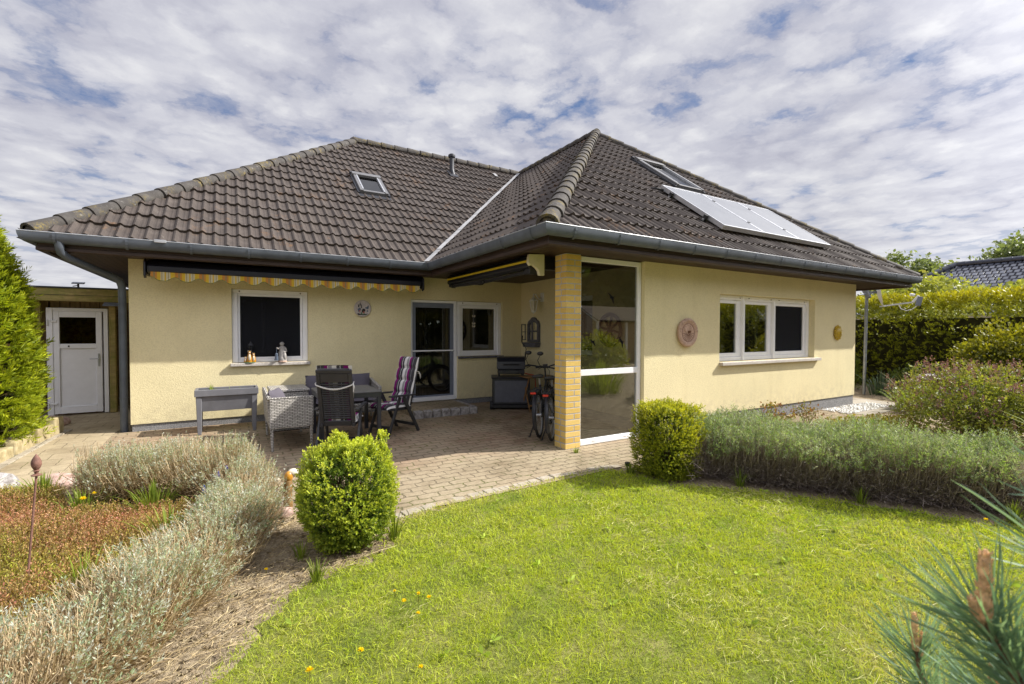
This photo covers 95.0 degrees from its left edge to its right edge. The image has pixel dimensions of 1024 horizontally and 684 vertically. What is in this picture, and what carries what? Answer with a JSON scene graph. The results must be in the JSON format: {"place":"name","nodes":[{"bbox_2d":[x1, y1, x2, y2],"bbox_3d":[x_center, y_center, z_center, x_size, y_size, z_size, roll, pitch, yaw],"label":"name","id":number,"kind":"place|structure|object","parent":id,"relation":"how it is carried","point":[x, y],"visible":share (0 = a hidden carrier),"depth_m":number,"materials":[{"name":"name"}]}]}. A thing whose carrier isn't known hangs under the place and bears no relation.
{"place":"outdoors","nodes":[
{"label":"outdoors","id":0,"kind":"place"},
{"bbox_2d":[0,405,130,500],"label":"path","id":1,"kind":"structure","parent":0,"point":[56,455],"depth_m":6.38,"materials":[{"name":"beige concrete"}]},
{"bbox_2d":[0,446,13,462],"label":"edging stone","id":2,"kind":"object","parent":1,"relation":"on","point":[6,453],"visible":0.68,"depth_m":5.68,"materials":[{"name":"stone"}]},
{"bbox_2d":[4,435,34,454],"bbox_3d":[-6.366,1.348,6.077,0.119,0.226,0.538,-1,1,-26],"label":"edging stone","id":3,"kind":"object","parent":1,"relation":"on","point":[18,446],"visible":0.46,"depth_m":5.97,"materials":[{"name":"stone"}]},
{"bbox_2d":[0,429,72,468],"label":"path edging","id":4,"kind":"object","parent":1,"relation":"on","point":[18,456],"visible":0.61,"depth_m":6.07,"materials":[{"name":"stone"}]},
{"bbox_2d":[26,424,53,443],"bbox_3d":[-6.613,1.309,6.587,0.126,0.248,0.527,-1,1,-26],"label":"edging stone","id":5,"kind":"object","parent":1,"relation":"on","point":[44,435],"visible":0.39,"depth_m":6.53,"materials":[{"name":"stone"}]},
{"bbox_2d":[46,416,63,434],"bbox_3d":[-6.811,1.269,6.992,0.123,0.307,0.308,0,1,-26],"label":"edging stone","id":6,"kind":"object","parent":1,"relation":"on","point":[58,421],"visible":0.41,"depth_m":6.97,"materials":[{"name":"stone"}]},
{"bbox_2d":[0,285,129,415],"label":"garden shed","id":7,"kind":"structure","parent":1,"relation":"on","point":[81,325],"depth_m":8.65,"materials":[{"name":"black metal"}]},
{"bbox_2d":[46,307,109,415],"bbox_3d":[-8.003,0.356,8.681,0.850,1.960,0.220,-1,2,-31],"label":"door","id":8,"kind":"structure","parent":7,"relation":"in","point":[76,359],"depth_m":8.65,"materials":[{"name":"white plastic"}]},
{"bbox_2d":[71,282,84,286],"bbox_3d":[-7.800,-1.019,8.443,0.170,0.124,0.100,-1,2,-31],"label":"solar light","id":9,"kind":"object","parent":7,"relation":"on","point":[77,283],"visible":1,"depth_m":8.43,"materials":[{"name":"black metal"}]},
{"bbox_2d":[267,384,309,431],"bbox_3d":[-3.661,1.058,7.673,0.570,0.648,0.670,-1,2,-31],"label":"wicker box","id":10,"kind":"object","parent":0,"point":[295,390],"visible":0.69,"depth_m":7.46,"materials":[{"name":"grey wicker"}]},
{"bbox_2d":[76,402,643,513],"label":"patio","id":11,"kind":"structure","parent":0,"point":[444,459],"depth_m":6.51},
{"bbox_2d":[194,384,258,434],"bbox_3d":[-4.448,1.005,7.340,0.840,0.766,0.400,-1,2,-31],"label":"raised planter","id":12,"kind":"object","parent":11,"relation":"on","point":[211,398],"visible":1,"depth_m":7.21,"materials":[{"name":"wood"}]},
{"bbox_2d":[262,387,313,451],"bbox_3d":[-3.253,1.044,6.774,0.578,0.795,1.120,-1,2,-31],"label":"wicker armchair","id":13,"kind":"object","parent":11,"relation":"on","point":[281,410],"visible":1,"depth_m":6.32,"materials":[{"name":"grey wicker"}]},
{"bbox_2d":[314,365,366,446],"bbox_3d":[-2.310,0.880,6.319,0.584,1.182,0.678,0,1,-6],"label":"reclining chair","id":14,"kind":"object","parent":11,"relation":"on","point":[334,384],"visible":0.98,"depth_m":6.10,"materials":[{"name":"plastic"}]},
{"bbox_2d":[305,373,381,415],"bbox_3d":[-2.909,0.974,8.086,1.153,0.813,0.660,-1,2,-31],"label":"wicker sofa","id":15,"kind":"object","parent":11,"relation":"on","point":[357,379],"visible":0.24,"depth_m":8.09,"materials":[{"name":"grey wicker"}]},
{"bbox_2d":[311,385,381,443],"bbox_3d":[-2.508,1.070,7.081,0.884,0.716,0.942,-1,2,-31],"label":"garden table","id":16,"kind":"object","parent":11,"relation":"on","point":[365,392],"visible":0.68,"depth_m":6.88,"materials":[{"name":"metal"}]},
{"bbox_2d":[368,356,420,436],"bbox_3d":[-1.865,0.836,7.477,0.584,1.183,0.678,1,2,36],"label":"reclining chair","id":17,"kind":"object","parent":11,"relation":"on","point":[403,393],"visible":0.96,"depth_m":7.52,"materials":[{"name":"fabric"}]},
{"bbox_2d":[490,356,535,408],"bbox_3d":[0.024,0.821,9.638,0.959,1.059,0.564,0,1,-3],"label":"gas grill","id":18,"kind":"object","parent":11,"relation":"on","point":[508,391],"visible":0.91,"depth_m":9.41,"materials":[{"name":"black metal"}]},
{"bbox_2d":[495,381,527,402],"bbox_3d":[-0.014,0.996,9.413,0.670,0.440,0.015,0,1,-3],"label":"door panel","id":19,"kind":"structure","parent":18,"relation":"in","point":[505,391],"depth_m":9.40,"materials":[{"name":"grey metal"}]},
{"bbox_2d":[520,375,554,411],"bbox_3d":[0.527,1.032,9.458,0.655,0.700,0.408,0,1,-21],"label":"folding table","id":20,"kind":"object","parent":11,"relation":"on","point":[528,377],"visible":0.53,"depth_m":9.32,"materials":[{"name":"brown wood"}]},
{"bbox_2d":[524,351,554,437],"bbox_3d":[0.527,0.807,7.711,0.637,1.310,1.828,0,1,-2],"label":"bicycle","id":21,"kind":"object","parent":11,"relation":"on","point":[536,393],"visible":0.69,"depth_m":7.30,"materials":[{"name":"metal"}]},
{"bbox_2d":[535,352,554,440],"bbox_3d":[0.709,0.818,7.506,0.637,1.310,1.828,0,1,-1],"label":"bicycle","id":22,"kind":"object","parent":11,"relation":"on","point":[549,396],"visible":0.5,"depth_m":6.96,"materials":[{"name":"metal"}]},
{"bbox_2d":[0,383,1023,683],"bbox_3d":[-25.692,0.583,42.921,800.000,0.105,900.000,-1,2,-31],"label":"ground","id":23,"kind":"structure","parent":0,"point":[706,479],"depth_m":3.30,"materials":[{"name":"soil"}]},
{"bbox_2d":[0,472,20,488],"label":"boulder","id":24,"kind":"object","parent":23,"relation":"on","point":[8,479],"visible":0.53,"depth_m":4.79,"materials":[{"name":"stone"}]},
{"bbox_2d":[0,215,56,447],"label":"thuja","id":25,"kind":"object","parent":23,"relation":"on","point":[26,393],"visible":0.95,"depth_m":6.16,"materials":[{"name":"green plant"}]},
{"bbox_2d":[27,454,41,574],"bbox_3d":[-3.084,1.217,3.021,0.102,1.018,0.055,-1,2,-31],"label":"garden rod","id":26,"kind":"object","parent":23,"relation":"on","point":[36,463],"visible":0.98,"depth_m":3.01,"materials":[{"name":"metal"}]},
{"bbox_2d":[6,469,68,496],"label":"grass tuft","id":27,"kind":"object","parent":23,"relation":"on","point":[43,480],"visible":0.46,"depth_m":4.65,"materials":[{"name":"green plant"}]},
{"bbox_2d":[45,472,78,488],"bbox_3d":[-4.697,1.479,4.867,0.372,0.234,0.326,-1,2,-31],"label":"boulder","id":28,"kind":"object","parent":23,"relation":"on","point":[62,479],"visible":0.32,"depth_m":4.81,"materials":[{"name":"pink stone"}]},
{"bbox_2d":[36,549,127,595],"bbox_3d":[-2.669,1.440,2.912,0.433,0.286,0.436,1,2,32],"label":"grass tuft","id":29,"kind":"object","parent":23,"relation":"on","point":[85,564],"visible":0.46,"depth_m":2.91,"materials":[{"name":"green plant"}]},
{"bbox_2d":[53,486,117,515],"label":"grass tuft","id":30,"kind":"object","parent":23,"relation":"on","point":[78,496],"visible":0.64,"depth_m":4.20,"materials":[{"name":"green plant"}]},
{"bbox_2d":[0,482,204,645],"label":"heather","id":31,"kind":"object","parent":23,"relation":"on","point":[96,528],"visible":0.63,"depth_m":3.52,"materials":[{"name":"brown plant"}]},
{"bbox_2d":[0,450,295,683],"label":"lavender hedge","id":32,"kind":"object","parent":23,"relation":"on","point":[165,584],"visible":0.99,"depth_m":2.49,"materials":[{"name":"green plant"}]},
{"bbox_2d":[116,478,181,511],"bbox_3d":[-3.318,1.388,4.254,0.539,0.325,0.556,0,1,-8],"label":"grass tuft","id":33,"kind":"object","parent":23,"relation":"on","point":[152,492],"visible":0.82,"depth_m":4.26,"materials":[{"name":"green plant"}]},
{"bbox_2d":[47,429,267,506],"bbox_3d":[-3.458,1.214,4.806,1.830,0.683,1.158,0,1,-10],"label":"lavender hedge","id":34,"kind":"object","parent":23,"relation":"on","point":[123,471],"visible":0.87,"depth_m":4.54,"materials":[{"name":"green plant"}]},
{"bbox_2d":[120,504,197,539],"bbox_3d":[-2.678,1.379,3.599,0.694,0.377,0.524,0,1,-3],"label":"grass tuft","id":35,"kind":"object","parent":23,"relation":"on","point":[165,518],"visible":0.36,"depth_m":3.61,"materials":[{"name":"green plant"}]},
{"bbox_2d":[114,513,395,683],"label":"straw litter","id":36,"kind":"object","parent":23,"relation":"on","point":[250,603],"visible":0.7,"depth_m":2.83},
{"bbox_2d":[135,514,385,683],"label":"soil crumbs","id":37,"kind":"object","parent":23,"relation":"on","point":[184,672],"visible":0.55,"depth_m":2.78,"materials":[{"name":"brown soil"}]},
{"bbox_2d":[276,507,295,518],"bbox_3d":[-2.040,1.525,4.199,0.196,0.113,0.139,-1,2,-31],"label":"stone","id":38,"kind":"object","parent":23,"relation":"on","point":[291,512],"visible":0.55,"depth_m":4.17,"materials":[{"name":"beige stone"}]},
{"bbox_2d":[283,468,298,507],"bbox_3d":[-2.051,1.372,4.357,0.090,0.390,0.140,1,2,40],"label":"garden figurine","id":39,"kind":"object","parent":23,"relation":"on","point":[289,475],"visible":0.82,"depth_m":4.31,"materials":[{"name":"orange ceramic"}]},
{"bbox_2d":[290,540,311,561],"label":"weed tuft","id":40,"kind":"object","parent":23,"relation":"on","point":[300,555],"visible":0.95,"depth_m":3.39,"materials":[{"name":"green plant"}]},
{"bbox_2d":[302,556,331,582],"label":"weed tuft","id":41,"kind":"object","parent":23,"relation":"on","point":[315,576],"visible":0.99,"depth_m":3.11,"materials":[{"name":"green plant"}]},
{"bbox_2d":[292,428,400,557],"bbox_3d":[-1.269,1.139,3.612,0.806,0.941,0.792,-1,2,-31],"label":"round bush","id":42,"kind":"object","parent":23,"relation":"on","point":[353,502],"visible":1,"depth_m":3.44,"materials":[{"name":"green plant"}]},
{"bbox_2d":[15,128,922,449],"bbox_3d":[-1.084,-2.147,12.989,16.169,7.200,14.525,-1,2,-31],"label":"bungalow","id":43,"kind":"object","parent":23,"relation":"on","point":[599,220],"visible":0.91,"depth_m":8.35,"materials":[{"name":"beige paint"}]},
{"bbox_2d":[243,341,255,362],"bbox_3d":[-4.421,0.170,7.907,0.195,0.367,0.120,-1,2,-31],"label":"dog figurine","id":44,"kind":"object","parent":43,"relation":"on","point":[251,358],"visible":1,"depth_m":7.89,"materials":[{"name":"beige ceramic"}]},
{"bbox_2d":[230,289,309,366],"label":"window","id":45,"kind":"structure","parent":43,"relation":"in","point":[264,318],"depth_m":8.16,"materials":[{"name":"black glass"}]},
{"bbox_2d":[274,342,286,361],"bbox_3d":[-4.015,0.173,8.137,0.211,0.353,0.122,-1,2,-42],"label":"statue","id":46,"kind":"object","parent":45,"relation":"on","point":[282,353],"visible":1,"depth_m":8.12,"materials":[{"name":"grey stone"}]},
{"bbox_2d":[143,258,423,292],"bbox_3d":[-3.629,-1.087,8.102,4.287,0.330,0.449,-1,2,-31],"label":"awning","id":47,"kind":"object","parent":43,"relation":"attached to","point":[159,270],"visible":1,"depth_m":7.71,"materials":[{"name":"fabric"}]},
{"bbox_2d":[354,300,370,316],"bbox_3d":[-2.819,-0.631,8.852,0.316,0.316,0.043,-1,2,-31],"label":"wall plaque","id":48,"kind":"object","parent":43,"relation":"attached to","point":[362,308],"depth_m":8.84,"materials":[{"name":"ceramic"}]},
{"bbox_2d":[411,299,456,401],"bbox_3d":[-1.619,0.173,9.708,1.016,2.064,0.150,-1,2,-31],"label":"terrace door","id":49,"kind":"structure","parent":43,"relation":"in","point":[452,305],"depth_m":9.81,"materials":[{"name":"white plastic"}]},
{"bbox_2d":[472,309,474,327],"bbox_3d":[-0.835,-0.517,10.204,0.084,0.430,0.006,-1,2,-31],"label":"window mobile","id":50,"kind":"object","parent":43,"relation":"hanging from","point":[473,323],"depth_m":10.20,"materials":[{"name":"beige ceramic"}]},
{"bbox_2d":[457,301,503,358],"bbox_3d":[-0.700,-0.260,10.225,1.092,1.214,0.220,-1,2,-31],"label":"window","id":51,"kind":"structure","parent":43,"relation":"in","point":[468,354],"depth_m":10.23,"materials":[{"name":"white plastic"}]},
{"bbox_2d":[446,254,555,287],"bbox_3d":[-0.208,-1.114,7.899,0.719,0.300,2.911,-1,2,-31],"label":"awning","id":52,"kind":"object","parent":43,"relation":"attached to","point":[534,264],"visible":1,"depth_m":7.14,"materials":[{"name":"beige plastic"}]},
{"bbox_2d":[521,317,540,346],"bbox_3d":[0.409,-0.215,10.203,0.167,0.650,0.527,-1,2,-31],"label":"window ornament","id":53,"kind":"object","parent":43,"relation":"attached to","point":[530,342],"depth_m":10.19,"materials":[{"name":"grey metal"}]},
{"bbox_2d":[529,293,543,313],"bbox_3d":[0.507,-0.817,9.868,0.335,0.450,0.182,-1,2,-31],"label":"wall lantern","id":54,"kind":"object","parent":43,"relation":"attached to","point":[533,300],"depth_m":9.80,"materials":[{"name":"white paint"}]},
{"bbox_2d":[581,295,592,354],"bbox_3d":[1.301,-0.319,9.131,0.100,1.120,1.090,-1,2,-31],"label":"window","id":55,"kind":"structure","parent":43,"relation":"in","point":[583,298],"depth_m":8.85,"materials":[{"name":"glass"}]},
{"bbox_2d":[598,312,621,346],"bbox_3d":[1.694,-0.211,8.157,0.059,0.604,0.604,-1,2,-31],"label":"wheel ornament","id":56,"kind":"object","parent":43,"relation":"attached to","point":[609,331],"visible":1,"depth_m":8.13,"materials":[{"name":"metal"}]},
{"bbox_2d":[677,318,697,346],"bbox_3d":[2.902,-0.155,7.717,0.472,0.472,0.110,-1,2,-31],"label":"sundial plaque","id":57,"kind":"object","parent":43,"relation":"attached to","point":[687,332],"visible":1,"depth_m":7.70,"materials":[{"name":"ceramic"}]},
{"bbox_2d":[650,185,830,247],"bbox_3d":[4.693,-2.511,9.479,3.800,1.104,1.493,-1,2,-31],"label":"solar collector","id":58,"kind":"object","parent":43,"relation":"attached to","point":[725,214],"visible":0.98,"depth_m":9.14,"materials":[{"name":"glass"}]},
{"bbox_2d":[719,295,821,365],"bbox_3d":[5.016,-0.231,9.144,3.315,1.260,0.310,-1,2,-31],"label":"window","id":59,"kind":"structure","parent":43,"relation":"in","point":[786,333],"depth_m":9.31,"materials":[{"name":"white plastic"}]},
{"bbox_2d":[834,325,841,339],"bbox_3d":[7.165,-0.203,10.280,0.323,0.337,0.092,-1,2,-31],"label":"sun ornament","id":60,"kind":"object","parent":43,"relation":"attached to","point":[837,333],"visible":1,"depth_m":10.25,"materials":[{"name":"ceramic"}]},
{"bbox_2d":[375,464,621,522],"bbox_3d":[0.007,1.558,4.967,3.144,0.061,0.226,-1,2,-34],"label":"patio edging","id":61,"kind":"object","parent":23,"relation":"on","point":[427,506],"visible":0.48,"depth_m":4.89,"materials":[{"name":"stone"}]},
{"bbox_2d":[623,461,640,473],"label":"weed tuft","id":62,"kind":"object","parent":23,"relation":"on","point":[630,468],"visible":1,"depth_m":5.45,"materials":[{"name":"green plant"}]},
{"bbox_2d":[628,396,708,481],"bbox_3d":[1.740,1.104,5.382,0.820,0.941,0.744,-1,2,-31],"label":"square bush","id":63,"kind":"object","parent":23,"relation":"on","point":[664,453],"visible":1,"depth_m":5.24,"materials":[{"name":"green plant"}]},
{"bbox_2d":[729,467,749,486],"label":"weed tuft","id":64,"kind":"object","parent":23,"relation":"on","point":[739,482],"visible":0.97,"depth_m":5.02,"materials":[{"name":"green plant"}]},
{"bbox_2d":[751,400,787,422],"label":"rose bush","id":65,"kind":"object","parent":23,"relation":"on","point":[762,406],"visible":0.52,"depth_m":7.90,"materials":[{"name":"green plant"}]},
{"bbox_2d":[764,402,795,422],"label":"rose bush","id":66,"kind":"object","parent":23,"relation":"on","point":[781,413],"visible":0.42,"depth_m":8.14,"materials":[{"name":"green plant"}]},
{"bbox_2d":[793,400,824,423],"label":"rose bush","id":67,"kind":"object","parent":23,"relation":"on","point":[809,412],"visible":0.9,"depth_m":8.47,"materials":[{"name":"brown plant"}]},
{"bbox_2d":[681,404,1023,521],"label":"lavender hedge","id":68,"kind":"object","parent":23,"relation":"on","point":[913,467],"visible":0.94,"depth_m":4.69,"materials":[{"name":"green plant"}]},
{"bbox_2d":[854,353,866,388],"bbox_3d":[9.288,0.680,13.441,1.368,1.573,1.354,0,1,8],"label":"conifer","id":69,"kind":"object","parent":23,"relation":"on","point":[857,368],"visible":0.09,"depth_m":13.08,"materials":[{"name":"green plant"}]},
{"bbox_2d":[851,486,870,504],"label":"weed tuft","id":70,"kind":"object","parent":23,"relation":"on","point":[860,499],"visible":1,"depth_m":4.51,"materials":[{"name":"green plant"}]},
{"bbox_2d":[813,412,921,434],"bbox_3d":[5.717,1.328,7.495,2.623,0.368,1.188,-1,2,-31],"label":"ground cover","id":71,"kind":"object","parent":23,"relation":"on","point":[893,417],"visible":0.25,"depth_m":7.62,"materials":[{"name":"green plant"}]},
{"bbox_2d":[857,290,922,393],"bbox_3d":[9.759,-0.144,12.185,1.308,3.183,1.051,-1,2,-31],"label":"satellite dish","id":72,"kind":"object","parent":23,"relation":"on","point":[918,299],"visible":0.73,"depth_m":12.40,"materials":[{"name":"metal"}]},
{"bbox_2d":[870,249,958,294],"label":"broadleaf tree","id":73,"kind":"object","parent":23,"relation":"on","point":[917,264],"visible":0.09,"depth_m":47.47,"materials":[{"name":"green plant"}]},
{"bbox_2d":[886,363,951,392],"bbox_3d":[10.802,1.010,12.173,1.644,0.948,1.943,-1,2,-31],"label":"green shrub","id":74,"kind":"object","parent":23,"relation":"on","point":[897,374],"visible":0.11,"depth_m":12.34,"materials":[{"name":"green plant"}]},
{"bbox_2d":[856,267,1014,319],"bbox_3d":[14.225,-0.561,16.087,4.747,3.984,4.474,-1,2,-31],"label":"cherry tree","id":75,"kind":"object","parent":23,"relation":"on","point":[935,284],"visible":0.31,"depth_m":15.28,"materials":[{"name":"green plant"}]},
{"bbox_2d":[854,285,1023,384],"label":"thuja hedge","id":76,"kind":"object","parent":23,"relation":"on","point":[893,344],"visible":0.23,"depth_m":13.32,"materials":[{"name":"green plant"}]},
{"bbox_2d":[856,256,1023,319],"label":"neighbour house","id":77,"kind":"structure","parent":23,"relation":"on","point":[987,272],"depth_m":28.10,"materials":[{"name":"tile"}]},
{"bbox_2d":[915,373,964,405],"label":"flowers","id":78,"kind":"object","parent":23,"relation":"on","point":[938,381],"visible":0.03,"depth_m":10.00,"materials":[{"name":"green plant"}]},
{"bbox_2d":[883,355,1023,447],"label":"purple shrub","id":79,"kind":"object","parent":23,"relation":"on","point":[983,415],"visible":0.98,"depth_m":7.01,"materials":[{"name":"green plant"}]},
{"bbox_2d":[928,236,1015,272],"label":"broadleaf tree","id":80,"kind":"object","parent":23,"relation":"on","point":[983,255],"visible":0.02,"depth_m":44.62,"materials":[{"name":"green plant"}]},
{"bbox_2d":[945,317,1023,408],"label":"golden shrub","id":81,"kind":"object","parent":23,"relation":"on","point":[996,349],"visible":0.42,"depth_m":9.81,"materials":[{"name":"green plant"}]},
{"bbox_2d":[985,227,1023,258],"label":"broadleaf tree","id":82,"kind":"object","parent":23,"relation":"on","point":[1014,248],"visible":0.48,"depth_m":40.24,"materials":[{"name":"green plant"}]},
{"bbox_2d":[985,278,1023,316],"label":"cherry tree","id":83,"kind":"object","parent":23,"relation":"on","point":[1018,282],"visible":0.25,"depth_m":13.95,"materials":[{"name":"green plant"}]},
{"bbox_2d":[991,500,1023,523],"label":"weed tuft","id":84,"kind":"object","parent":23,"relation":"on","point":[1014,507],"visible":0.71,"depth_m":4.05,"materials":[{"name":"green plant"}]},
{"bbox_2d":[0,0,1023,295],"label":"sky","id":85,"kind":"structure","parent":0,"point":[877,126],"materials":[{"name":"white"}]},
{"bbox_2d":[213,471,1023,683],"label":"lawn","id":86,"kind":"structure","parent":0,"point":[372,627],"depth_m":2.82,"materials":[{"name":"green plant"}]},
{"bbox_2d":[305,666,313,682],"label":"dandelion","id":87,"kind":"object","parent":86,"relation":"on","point":[309,668],"visible":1,"depth_m":2.20,"materials":[{"name":"yellow plant"}]},
{"bbox_2d":[385,508,412,539],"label":"weed tuft","id":88,"kind":"object","parent":86,"relation":"on","point":[393,533],"visible":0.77,"depth_m":3.73,"materials":[{"name":"green plant"}]},
{"bbox_2d":[285,473,1022,673],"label":"lawn weeds","id":89,"kind":"object","parent":86,"relation":"on","point":[785,558],"visible":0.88,"depth_m":3.13,"materials":[{"name":"green plant"}]},
{"bbox_2d":[367,483,1022,683],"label":"lawn thatch","id":90,"kind":"object","parent":86,"relation":"on","point":[672,597],"visible":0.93,"depth_m":2.84,"materials":[{"name":"green plant"}]},
{"bbox_2d":[863,428,1023,683],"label":"pine tree","id":91,"kind":"object","parent":86,"relation":"on","point":[984,608],"visible":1,"depth_m":0.52,"materials":[{"name":"green plant"}]},
{"bbox_2d":[825,398,900,414],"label":"side path","id":92,"kind":"structure","parent":0,"point":[873,411],"depth_m":10.33,"materials":[{"name":"beige gravel"}]},
{"bbox_2d":[821,402,893,413],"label":"white gravel","id":93,"kind":"structure","parent":92,"relation":"on","point":[854,407],"depth_m":10.14,"materials":[{"name":"white gravel"}]},
{"bbox_2d":[880,371,936,402],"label":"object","id":94,"kind":"object","parent":92,"relation":"on","point":[904,386],"depth_m":10.59,"materials":[{"name":"green plant"}]},
{"bbox_2d":[859,367,907,396],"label":"iris clump","id":95,"kind":"object","parent":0,"point":[879,388],"visible":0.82,"depth_m":12.29,"materials":[{"name":"green plant"}]},
{"bbox_2d":[882,385,943,414],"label":"ornamental grass","id":96,"kind":"object","parent":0,"point":[899,406],"depth_m":9.71,"materials":[{"name":"green plant"}]}
]}

